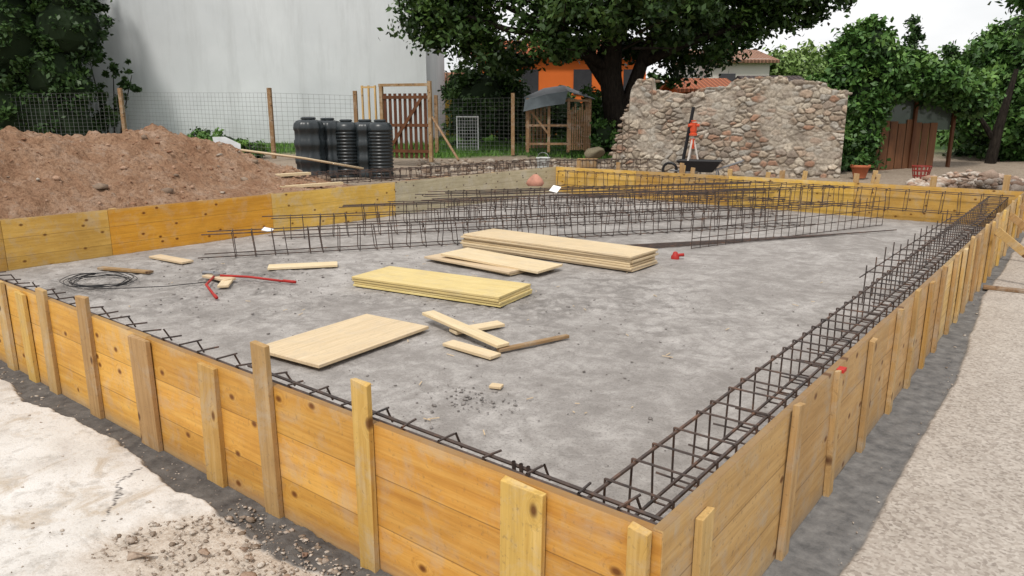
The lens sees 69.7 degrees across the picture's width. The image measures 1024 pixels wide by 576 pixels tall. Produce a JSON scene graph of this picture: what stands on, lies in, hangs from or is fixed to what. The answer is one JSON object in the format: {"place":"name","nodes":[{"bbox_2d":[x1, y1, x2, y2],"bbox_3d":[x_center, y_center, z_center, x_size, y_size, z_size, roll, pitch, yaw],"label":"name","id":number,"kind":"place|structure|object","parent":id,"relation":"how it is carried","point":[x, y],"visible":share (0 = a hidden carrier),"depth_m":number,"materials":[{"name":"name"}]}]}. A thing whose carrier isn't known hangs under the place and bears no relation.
{"place":"outdoors","nodes":[
{"label":"outdoors","id":0,"kind":"place"},
{"bbox_2d":[0,360,391,575],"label":"pavement","id":1,"kind":"structure","parent":0,"point":[44,473],"depth_m":3.77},
{"bbox_2d":[0,368,369,575],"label":"rubble stones","id":2,"kind":"object","parent":1,"relation":"on","point":[131,539],"visible":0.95,"depth_m":3.46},
{"bbox_2d":[127,547,307,575],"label":"broken concrete chunks","id":3,"kind":"object","parent":1,"relation":"on","point":[135,555],"visible":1,"depth_m":3.35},
{"bbox_2d":[255,134,611,158],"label":"grass","id":4,"kind":"structure","parent":0,"point":[520,147],"depth_m":26.68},
{"bbox_2d":[256,130,1023,541],"bbox_3d":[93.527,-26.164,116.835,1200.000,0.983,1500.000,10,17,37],"label":"ground","id":5,"kind":"structure","parent":0,"point":[956,164],"depth_m":21.09,"materials":[{"name":"soil"}]},
{"bbox_2d":[0,280,18,370],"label":"stake","id":6,"kind":"object","parent":5,"relation":"on","point":[8,341],"visible":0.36,"depth_m":5.78,"materials":[{"name":"brown wood"}]},
{"bbox_2d":[0,280,27,374],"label":"panel","id":7,"kind":"object","parent":5,"relation":"on","point":[10,289],"visible":0.45,"depth_m":5.73,"materials":[{"name":"brown wood"}]},
{"bbox_2d":[14,291,39,382],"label":"stake","id":8,"kind":"object","parent":5,"relation":"on","point":[27,335],"visible":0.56,"depth_m":5.51,"materials":[{"name":"yellow wood"}]},
{"bbox_2d":[35,287,61,394],"bbox_3d":[-3.343,0.414,5.310,0.143,0.838,0.031,10,16,37],"label":"stake","id":9,"kind":"object","parent":5,"relation":"on","point":[48,340],"visible":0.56,"depth_m":5.28,"materials":[{"name":"brown wood"}]},
{"bbox_2d":[0,210,112,270],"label":"panel","id":10,"kind":"object","parent":5,"relation":"on","point":[35,241],"visible":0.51,"depth_m":9.59,"materials":[{"name":"yellow wood"}]},
{"bbox_2d":[0,0,114,135],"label":"ivy covered tree","id":11,"kind":"object","parent":5,"relation":"on","point":[47,46],"visible":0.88,"depth_m":25.42,"materials":[{"name":"green plant"}]},
{"bbox_2d":[23,289,150,437],"bbox_3d":[-2.896,0.495,5.009,1.896,0.715,0.036,10,17,37],"label":"panel","id":12,"kind":"object","parent":5,"relation":"on","point":[115,373],"visible":0.53,"depth_m":4.88,"materials":[{"name":"brown wood"}]},
{"bbox_2d":[75,295,104,418],"bbox_3d":[-2.800,0.485,4.884,0.154,0.896,0.031,10,17,37],"label":"stake","id":13,"kind":"object","parent":5,"relation":"on","point":[89,355],"visible":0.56,"depth_m":4.85,"materials":[{"name":"brown wood"}]},
{"bbox_2d":[90,48,142,133],"bbox_3d":[-15.040,-7.431,27.780,2.090,4.031,0.898,2,13,7],"label":"climbing vine","id":14,"kind":"object","parent":5,"relation":"on","point":[114,67],"visible":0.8,"depth_m":27.79,"materials":[{"name":"green plant"}]},
{"bbox_2d":[127,334,163,451],"bbox_3d":[-2.207,0.661,4.437,0.224,0.762,0.031,10,17,37],"label":"stake","id":15,"kind":"object","parent":5,"relation":"on","point":[144,386],"visible":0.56,"depth_m":4.40,"materials":[{"name":"brown wood"}]},
{"bbox_2d":[107,194,273,254],"bbox_3d":[-4.740,-0.955,11.113,0.036,0.715,2.566,10,17,37],"label":"panel","id":16,"kind":"object","parent":5,"relation":"on","point":[145,228],"visible":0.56,"depth_m":10.93,"materials":[{"name":"orange wood"}]},
{"bbox_2d":[197,361,227,487],"bbox_3d":[-1.627,0.772,4.000,0.174,0.747,0.030,11,17,37],"label":"stake","id":17,"kind":"object","parent":5,"relation":"on","point":[212,421],"visible":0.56,"depth_m":3.97,"materials":[{"name":"yellow wood"}]},
{"bbox_2d":[0,123,441,218],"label":"dirt mound","id":18,"kind":"object","parent":5,"relation":"on","point":[45,174],"visible":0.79,"depth_m":11.89,"materials":[{"name":"soil"}]},
{"bbox_2d":[212,137,363,168],"bbox_3d":[-5.025,-3.053,16.781,3.372,0.826,0.254,-9,16,-33],"label":"shovel","id":19,"kind":"object","parent":18,"relation":"on","point":[225,140],"visible":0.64,"depth_m":16.45,"materials":[{"name":"brown wood"}]},
{"bbox_2d":[275,172,342,187],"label":"timber boards","id":20,"kind":"object","parent":18,"relation":"on","point":[309,185],"visible":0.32,"depth_m":14.61,"materials":[{"name":"brown wood"}]},
{"bbox_2d":[178,126,267,157],"bbox_3d":[-9.695,-4.662,23.886,4.001,1.176,1.714,6,15,23],"label":"shrub","id":21,"kind":"object","parent":5,"relation":"on","point":[206,134],"visible":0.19,"depth_m":23.40,"materials":[{"name":"green plant"}]},
{"bbox_2d":[146,337,379,559],"bbox_3d":[-1.367,0.781,3.833,1.996,0.715,0.036,10,17,37],"label":"panel","id":22,"kind":"object","parent":5,"relation":"on","point":[315,439],"visible":0.74,"depth_m":3.65,"materials":[{"name":"brown wood"}]},
{"bbox_2d":[81,0,445,143],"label":"white building","id":23,"kind":"structure","parent":5,"relation":"on","point":[233,50],"depth_m":28.71,"materials":[{"name":"paint"}]},
{"bbox_2d":[250,340,283,518],"bbox_3d":[-1.211,0.738,3.650,0.121,0.975,0.030,9,16,37],"label":"stake","id":24,"kind":"object","parent":5,"relation":"on","point":[264,402],"visible":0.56,"depth_m":3.62,"materials":[{"name":"brown wood"}]},
{"bbox_2d":[10,88,588,158],"bbox_3d":[-9.015,-5.437,24.093,23.161,2.230,3.032,0,13,1],"label":"wire fence","id":25,"kind":"object","parent":5,"relation":"on","point":[120,96],"visible":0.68,"depth_m":24.75,"materials":[{"name":"grey metal"}]},
{"bbox_2d":[293,117,326,175],"bbox_3d":[-4.942,-3.437,17.993,0.763,1.460,0.732,10,17,37],"label":"plastic tank","id":26,"kind":"object","parent":5,"relation":"on","point":[309,141],"visible":0.85,"depth_m":17.71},
{"bbox_2d":[320,118,338,176],"bbox_3d":[-4.578,-3.519,18.385,0.721,1.440,0.691,10,17,37],"label":"plastic tank","id":27,"kind":"object","parent":5,"relation":"on","point":[331,142],"visible":0.52,"depth_m":18.10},
{"bbox_2d":[271,182,395,232],"bbox_3d":[-3.099,-1.435,13.131,0.036,0.715,2.716,10,17,37],"label":"panel","id":28,"kind":"object","parent":5,"relation":"on","point":[330,201],"visible":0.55,"depth_m":12.95,"materials":[{"name":"yellow wood"}]},
{"bbox_2d":[336,119,357,176],"bbox_3d":[-4.122,-3.500,18.389,0.620,1.400,0.620,10,17,37],"label":"plastic tank","id":29,"kind":"object","parent":5,"relation":"on","point":[346,136],"visible":0.69,"depth_m":18.13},
{"bbox_2d":[355,119,371,176],"bbox_3d":[-3.669,-3.523,18.487,0.693,1.400,0.665,10,17,37],"label":"plastic tank","id":30,"kind":"object","parent":5,"relation":"on","point":[362,144],"visible":0.5,"depth_m":18.19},
{"bbox_2d":[350,378,379,572],"bbox_3d":[-0.637,0.853,3.209,0.105,0.954,0.030,10,17,37],"label":"stake","id":31,"kind":"object","parent":5,"relation":"on","point":[362,416],"visible":0.84,"depth_m":3.18,"materials":[{"name":"yellow wood"}]},
{"bbox_2d":[361,85,376,118],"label":"fence panel","id":32,"kind":"object","parent":5,"relation":"on","point":[368,87],"visible":0.34,"depth_m":22.00,"materials":[{"name":"brown wood"}]},
{"bbox_2d":[368,119,393,177],"bbox_3d":[-3.223,-3.430,18.097,0.600,1.400,0.600,10,17,37],"label":"plastic tank","id":33,"kind":"object","parent":5,"relation":"on","point":[380,140],"visible":0.95,"depth_m":17.87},
{"bbox_2d":[378,81,433,161],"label":"wooden gate","id":34,"kind":"structure","parent":5,"relation":"on","point":[383,98],"depth_m":21.64,"materials":[{"name":"brown wood"}]},
{"bbox_2d":[395,173,491,214],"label":"panel","id":35,"kind":"object","parent":5,"relation":"on","point":[407,190],"visible":0.56,"depth_m":15.02,"materials":[{"name":"grey wood"}]},
{"bbox_2d":[456,116,478,149],"bbox_3d":[-1.597,-5.564,26.430,0.808,1.205,0.048,0,13,0],"label":"white trellis","id":36,"kind":"object","parent":5,"relation":"on","point":[459,130],"visible":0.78,"depth_m":26.40,"materials":[{"name":"metal"}]},
{"bbox_2d":[302,158,653,182],"bbox_3d":[-1.396,-2.846,17.622,11.111,0.386,1.385,-7,15,-28],"label":"rebar cage","id":37,"kind":"object","parent":5,"relation":"on","point":[514,162],"visible":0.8,"depth_m":17.48,"materials":[{"name":"metal"}]},
{"bbox_2d":[437,63,532,146],"bbox_3d":[-0.982,-7.029,28.439,3.918,3.892,2.954,-6,15,-25],"label":"hedge","id":38,"kind":"object","parent":5,"relation":"on","point":[466,89],"visible":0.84,"depth_m":27.80,"materials":[{"name":"green plant"}]},
{"bbox_2d":[0,193,980,522],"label":"concrete slab","id":39,"kind":"structure","parent":5,"relation":"on","point":[758,289],"depth_m":7.07,"materials":[{"name":"concrete"}]},
{"bbox_2d":[97,266,153,273],"bbox_3d":[-4.789,-0.223,9.105,0.800,0.028,0.090,4,14,18],"label":"wooden plank","id":40,"kind":"object","parent":39,"relation":"on","point":[126,270],"visible":1,"depth_m":9.07,"materials":[{"name":"brown wood"}]},
{"bbox_2d":[59,271,204,288],"bbox_3d":[-4.413,-0.065,8.376,1.626,0.060,0.770,4,14,16],"label":"wire coil","id":41,"kind":"object","parent":39,"relation":"on","point":[97,286],"visible":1,"depth_m":8.37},
{"bbox_2d":[149,254,193,263],"bbox_3d":[-4.535,-0.385,9.778,0.750,0.028,0.170,9,16,32],"label":"wooden plank","id":42,"kind":"object","parent":39,"relation":"on","point":[178,260],"visible":1,"depth_m":9.74,"materials":[{"name":"brown wood"}]},
{"bbox_2d":[201,270,295,298],"bbox_3d":[-3.267,-0.092,8.436,1.260,0.080,0.994,10,17,37],"label":"bolt cutter","id":43,"kind":"object","parent":39,"relation":"on","point":[215,274],"visible":1,"depth_m":8.54,"materials":[{"name":"red metal"}]},
{"bbox_2d":[267,261,337,269],"bbox_3d":[-2.654,-0.284,9.347,0.850,0.028,0.240,-3,14,-13],"label":"wooden plank","id":44,"kind":"object","parent":39,"relation":"on","point":[301,265],"visible":1,"depth_m":9.29,"materials":[{"name":"brown wood"}]},
{"bbox_2d":[0,271,662,524],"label":"rebar cage","id":45,"kind":"object","parent":39,"relation":"on","point":[529,471],"visible":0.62,"depth_m":3.13,"materials":[{"name":"metal"}]},
{"bbox_2d":[266,314,428,367],"bbox_3d":[-1.428,0.436,6.306,0.770,0.054,1.300,9,16,32],"label":"plywood panel","id":46,"kind":"object","parent":39,"relation":"on","point":[331,344],"visible":0.91,"depth_m":6.21,"materials":[{"name":"brown wood"}]},
{"bbox_2d":[352,266,531,306],"bbox_3d":[-0.793,-0.035,8.132,1.947,0.111,0.702,8,15,29],"label":"yellow board stack","id":47,"kind":"object","parent":39,"relation":"on","point":[475,290],"visible":1,"depth_m":7.95,"materials":[{"name":"wood"}]},
{"bbox_2d":[442,340,500,359],"bbox_3d":[-0.336,0.505,6.051,0.550,0.028,0.130,12,18,40],"label":"wooden plank","id":48,"kind":"object","parent":39,"relation":"on","point":[472,349],"visible":1,"depth_m":6.00,"materials":[{"name":"brown wood"}]},
{"bbox_2d":[28,209,924,465],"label":"concrete crumbs","id":49,"kind":"object","parent":39,"relation":"on","point":[469,398],"visible":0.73,"depth_m":6.87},
{"bbox_2d":[449,320,504,334],"bbox_3d":[-0.313,0.355,6.626,0.500,0.028,0.140,-8,16,-31],"label":"wooden plank","id":50,"kind":"object","parent":39,"relation":"on","point":[489,325],"visible":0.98,"depth_m":6.64,"materials":[{"name":"brown wood"}]},
{"bbox_2d":[424,247,562,275],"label":"loose boards","id":51,"kind":"object","parent":39,"relation":"on","point":[501,263],"visible":1,"depth_m":9.31,"materials":[{"name":"brown wood"}]},
{"bbox_2d":[497,334,568,351],"bbox_3d":[0.186,0.464,6.207,0.720,0.028,0.050,-9,16,-33],"label":"wooden plank","id":52,"kind":"object","parent":39,"relation":"on","point":[533,343],"visible":1,"depth_m":6.18,"materials":[{"name":"brown wood"}]},
{"bbox_2d":[422,310,508,347],"bbox_3d":[-0.429,0.350,6.457,0.130,0.062,1.150,-10,17,-37],"label":"wooden plank","id":53,"kind":"object","parent":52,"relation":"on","point":[473,332],"visible":1,"depth_m":6.38,"materials":[{"name":"brown wood"}]},
{"bbox_2d":[198,181,896,258],"bbox_3d":[1.059,-1.289,12.257,4.226,0.663,11.512,40,42,70],"label":"rebar cage stack","id":54,"kind":"object","parent":39,"relation":"on","point":[622,194],"visible":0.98,"depth_m":12.25,"materials":[{"name":"metal"}]},
{"bbox_2d":[460,228,658,271],"bbox_3d":[0.574,-0.552,10.117,2.828,0.198,0.729,10,17,37],"label":"plywood stack","id":55,"kind":"object","parent":39,"relation":"on","point":[629,258],"visible":1,"depth_m":9.77,"materials":[{"name":"brown wood"}]},
{"bbox_2d":[555,170,1010,216],"bbox_3d":[4.757,-2.018,15.097,9.243,0.376,0.336,10,17,37],"label":"rebar cage","id":56,"kind":"object","parent":39,"relation":"on","point":[769,183],"visible":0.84,"depth_m":14.34,"materials":[{"name":"metal"}]},
{"bbox_2d":[587,197,1007,521],"bbox_3d":[4.242,-0.264,7.531,0.566,0.429,12.933,10,17,37],"label":"rebar cage","id":57,"kind":"object","parent":39,"relation":"on","point":[792,394],"visible":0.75,"depth_m":4.58,"materials":[{"name":"metal"}]},
{"bbox_2d":[415,158,611,177],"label":"loose stones","id":58,"kind":"object","parent":5,"relation":"on","point":[423,163],"visible":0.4,"depth_m":21.63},
{"bbox_2d":[373,422,661,575],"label":"panel","id":59,"kind":"object","parent":5,"relation":"on","point":[438,509],"visible":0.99,"depth_m":2.88,"materials":[{"name":"brown wood"}]},
{"bbox_2d":[500,475,545,575],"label":"stake","id":60,"kind":"object","parent":5,"relation":"on","point":[522,525],"visible":1,"depth_m":2.64,"materials":[{"name":"yellow wood"}]},
{"bbox_2d":[492,167,555,200],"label":"panel","id":61,"kind":"object","parent":5,"relation":"on","point":[514,179],"visible":0.56,"depth_m":17.15,"materials":[{"name":"grey wood"}]},
{"bbox_2d":[523,85,594,151],"bbox_3d":[1.546,-5.801,25.091,2.350,2.225,2.102,0,13,0],"label":"garden shelter","id":62,"kind":"object","parent":5,"relation":"on","point":[548,97],"visible":0.94,"depth_m":24.39,"materials":[{"name":"brown wood"}]},
{"bbox_2d":[480,57,645,131],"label":"walls","id":63,"kind":"structure","parent":5,"relation":"on","point":[553,76],"depth_m":36.54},
{"bbox_2d":[520,69,631,93],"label":"windows","id":64,"kind":"structure","parent":63,"relation":"attached to","point":[582,77],"depth_m":36.52,"materials":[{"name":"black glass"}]},
{"bbox_2d":[523,85,603,140],"bbox_3d":[3.386,-7.341,32.037,6.579,2.965,3.271,3,14,11],"label":"hedge","id":65,"kind":"object","parent":5,"relation":"on","point":[558,115],"visible":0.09,"depth_m":31.50,"materials":[{"name":"green plant"}]},
{"bbox_2d":[561,83,622,155],"bbox_3d":[2.814,-5.789,25.099,1.891,2.460,2.626,-4,14,-17],"label":"shrub","id":66,"kind":"object","parent":5,"relation":"on","point":[604,134],"visible":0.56,"depth_m":25.15,"materials":[{"name":"green plant"}]},
{"bbox_2d":[555,166,635,198],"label":"panel","id":67,"kind":"object","parent":5,"relation":"on","point":[572,178],"visible":0.51,"depth_m":17.59,"materials":[{"name":"yellow wood"}]},
{"bbox_2d":[377,0,857,153],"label":"broadleaf tree","id":68,"kind":"object","parent":5,"relation":"on","point":[551,28],"visible":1,"depth_m":23.90,"materials":[{"name":"green plant"}]},
{"bbox_2d":[626,521,651,575],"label":"stake","id":69,"kind":"object","parent":5,"relation":"on","point":[639,542],"visible":1,"depth_m":2.34,"materials":[{"name":"yellow wood"}]},
{"bbox_2d":[635,171,728,205],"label":"panel","id":70,"kind":"object","parent":5,"relation":"on","point":[666,180],"visible":0.46,"depth_m":16.23,"materials":[{"name":"yellow wood"}]},
{"bbox_2d":[685,120,700,173],"bbox_3d":[4.558,-3.521,18.543,0.470,1.380,0.460,10,17,37],"label":"surveying instrument","id":71,"kind":"object","parent":5,"relation":"on","point":[693,126],"visible":0.91,"depth_m":18.50,"materials":[{"name":"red plastic"}]},
{"bbox_2d":[662,159,743,174],"bbox_3d":[4.688,-2.944,18.203,1.959,0.468,0.634,5,14,20],"label":"wheelbarrow","id":72,"kind":"object","parent":5,"relation":"on","point":[704,165],"visible":0.77,"depth_m":17.99,"materials":[{"name":"grey metal"}]},
{"bbox_2d":[692,506,714,575],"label":"stake","id":73,"kind":"object","parent":5,"relation":"on","point":[703,538],"visible":1,"depth_m":2.54,"materials":[{"name":"yellow wood"}]},
{"bbox_2d":[653,408,792,575],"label":"panel","id":74,"kind":"object","parent":5,"relation":"on","point":[740,490],"visible":0.82,"depth_m":2.89,"materials":[{"name":"brown wood"}]},
{"bbox_2d":[679,63,769,77],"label":"walls","id":75,"kind":"structure","parent":5,"relation":"on","point":[751,69],"depth_m":40.34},
{"bbox_2d":[676,49,779,66],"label":"roof","id":76,"kind":"structure","parent":75,"relation":"on","point":[756,56],"depth_m":40.69,"materials":[{"name":"tile"}]},
{"bbox_2d":[612,75,848,177],"bbox_3d":[5.499,-4.157,19.075,5.719,2.562,0.577,5,14,21],"label":"masonry","id":77,"kind":"object","parent":5,"relation":"on","point":[760,126],"visible":0.93,"depth_m":18.67,"materials":[{"name":"stone"}]},
{"bbox_2d":[775,402,805,560],"bbox_3d":[1.258,0.897,3.327,0.030,0.796,0.094,11,14,37],"label":"stake","id":78,"kind":"object","parent":5,"relation":"on","point":[791,472],"visible":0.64,"depth_m":3.29,"materials":[{"name":"brown wood"}]},
{"bbox_2d":[728,176,854,215],"bbox_3d":[5.556,-1.841,14.841,2.496,0.715,0.036,10,17,37],"label":"panel","id":79,"kind":"object","parent":5,"relation":"on","point":[848,194],"visible":0.51,"depth_m":14.64,"materials":[{"name":"yellow wood"}]},
{"bbox_2d":[762,44,822,78],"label":"background tree","id":80,"kind":"object","parent":5,"relation":"on","point":[791,63],"visible":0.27,"depth_m":41.53,"materials":[{"name":"green plant"}]},
{"bbox_2d":[793,39,830,74],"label":"background tree","id":81,"kind":"object","parent":5,"relation":"on","point":[810,48],"visible":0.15,"depth_m":43.30,"materials":[{"name":"green plant"}]},
{"bbox_2d":[823,370,842,496],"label":"stake","id":82,"kind":"object","parent":5,"relation":"on","point":[832,436],"visible":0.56,"depth_m":3.84,"materials":[{"name":"brown wood"}]},
{"bbox_2d":[786,318,889,537],"bbox_3d":[1.825,0.711,4.084,0.036,0.715,1.896,10,17,37],"label":"panel","id":83,"kind":"object","parent":5,"relation":"on","point":[815,396],"visible":0.66,"depth_m":3.89,"materials":[{"name":"brown wood"}]},
{"bbox_2d":[850,152,870,177],"bbox_3d":[8.550,-3.018,18.022,0.466,0.632,0.534,10,17,37],"label":"flower pot","id":84,"kind":"object","parent":5,"relation":"on","point":[860,166],"visible":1,"depth_m":17.87,"materials":[{"name":"ceramic"}]},
{"bbox_2d":[884,308,904,414],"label":"stake","id":85,"kind":"object","parent":5,"relation":"on","point":[894,359],"visible":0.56,"depth_m":4.92,"materials":[{"name":"brown wood"}]},
{"bbox_2d":[805,13,1006,171],"bbox_3d":[10.479,-5.003,19.561,5.823,4.372,2.006,-1,13,-5],"label":"ivy plant","id":86,"kind":"object","parent":5,"relation":"on","point":[876,70],"visible":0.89,"depth_m":19.06,"materials":[{"name":"green plant"}]},
{"bbox_2d":[878,269,941,420],"bbox_3d":[3.035,0.364,5.574,0.036,0.715,1.996,10,17,37],"label":"panel","id":87,"kind":"object","parent":5,"relation":"on","point":[907,304],"visible":0.57,"depth_m":5.31,"materials":[{"name":"brown wood"}]},
{"bbox_2d":[868,97,956,170],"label":"wooden shed","id":88,"kind":"structure","parent":5,"relation":"on","point":[910,125],"depth_m":20.24,"materials":[{"name":"brown wood"}]},
{"bbox_2d":[903,288,921,388],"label":"stake","id":89,"kind":"object","parent":5,"relation":"on","point":[912,337],"visible":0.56,"depth_m":5.36,"materials":[{"name":"brown wood"}]},
{"bbox_2d":[901,14,927,53],"bbox_3d":[20.337,-10.957,38.490,4.034,6.508,4.185,-5,14,-21],"label":"conifer tree","id":90,"kind":"object","parent":5,"relation":"on","point":[914,36],"visible":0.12,"depth_m":37.80,"materials":[{"name":"green plant"}]},
{"bbox_2d":[918,281,935,368],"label":"stake","id":91,"kind":"object","parent":5,"relation":"on","point":[926,324],"visible":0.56,"depth_m":5.78,"materials":[{"name":"brown wood"}]},
{"bbox_2d":[852,182,1023,232],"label":"panel","id":92,"kind":"object","parent":5,"relation":"on","point":[915,199],"visible":0.68,"depth_m":13.35,"materials":[{"name":"yellow wood"}]},
{"bbox_2d":[931,265,947,352],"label":"stake","id":93,"kind":"object","parent":5,"relation":"on","point":[939,308],"visible":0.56,"depth_m":6.21,"materials":[{"name":"brown wood"}]},
{"bbox_2d":[944,253,959,334],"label":"stake","id":94,"kind":"object","parent":5,"relation":"on","point":[952,292],"visible":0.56,"depth_m":6.69,"materials":[{"name":"brown wood"}]},
{"bbox_2d":[938,239,976,340],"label":"panel","id":95,"kind":"object","parent":5,"relation":"on","point":[949,263],"visible":0.38,"depth_m":6.75,"materials":[{"name":"brown wood"}]},
{"bbox_2d":[953,248,968,322],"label":"stake","id":96,"kind":"object","parent":5,"relation":"on","point":[960,286],"visible":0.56,"depth_m":7.08,"materials":[{"name":"brown wood"}]},
{"bbox_2d":[905,169,1023,190],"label":"stone pile","id":97,"kind":"object","parent":5,"relation":"on","point":[991,179],"visible":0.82,"depth_m":15.56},
{"bbox_2d":[960,236,975,313],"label":"stake","id":98,"kind":"object","parent":5,"relation":"on","point":[967,275],"visible":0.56,"depth_m":7.40,"materials":[{"name":"brown wood"}]},
{"bbox_2d":[936,15,1023,163],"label":"garden tree","id":99,"kind":"object","parent":5,"relation":"on","point":[998,133],"visible":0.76,"depth_m":21.87,"materials":[{"name":"green plant"}]},
{"bbox_2d":[967,218,995,302],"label":"panel","id":100,"kind":"object","parent":5,"relation":"on","point":[983,229],"visible":0.33,"depth_m":8.32,"materials":[{"name":"brown wood"}]},
{"bbox_2d":[983,221,995,282],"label":"stake","id":101,"kind":"object","parent":5,"relation":"on","point":[989,252],"visible":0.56,"depth_m":8.77,"materials":[{"name":"yellow wood"}]},
{"bbox_2d":[992,204,1010,268],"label":"panel","id":102,"kind":"object","parent":5,"relation":"on","point":[1008,208],"visible":0.2,"depth_m":10.00,"materials":[{"name":"brown wood"}]},
{"bbox_2d":[983,203,1023,292],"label":"timber brace","id":103,"kind":"object","parent":5,"relation":"on","point":[1009,240],"visible":1,"depth_m":8.54,"materials":[{"name":"brown wood"}]},
{"bbox_2d":[987,0,1023,62],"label":"overhanging tree","id":104,"kind":"object","parent":5,"relation":"on","point":[1014,22],"visible":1,"depth_m":12.42,"materials":[{"name":"green plant"}]},
{"bbox_2d":[659,78,730,93],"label":"roof","id":105,"kind":"structure","parent":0,"point":[708,82],"depth_m":33.49,"materials":[{"name":"tile"}]},
{"bbox_2d":[444,0,1020,82],"label":"sky","id":106,"kind":"structure","parent":0,"point":[943,22],"materials":[{"name":"white"}]},
{"bbox_2d":[762,232,1023,575],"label":"path","id":107,"kind":"structure","parent":0,"point":[948,489],"depth_m":4.13,"materials":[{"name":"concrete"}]},
{"bbox_2d":[856,337,877,452],"bbox_3d":[2.120,0.665,4.396,0.030,0.751,0.094,10,17,37],"label":"stake","id":108,"kind":"object","parent":107,"relation":"on","point":[867,391],"visible":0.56,"depth_m":4.36,"materials":[{"name":"brown wood"}]},
{"bbox_2d":[969,233,982,300],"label":"stake","id":109,"kind":"object","parent":107,"relation":"on","point":[977,255],"visible":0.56,"depth_m":7.91,"materials":[{"name":"brown wood"}]},
{"bbox_2d":[976,224,989,291],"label":"stake","id":110,"kind":"object","parent":107,"relation":"on","point":[983,258],"visible":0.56,"depth_m":8.36,"materials":[{"name":"brown wood"}]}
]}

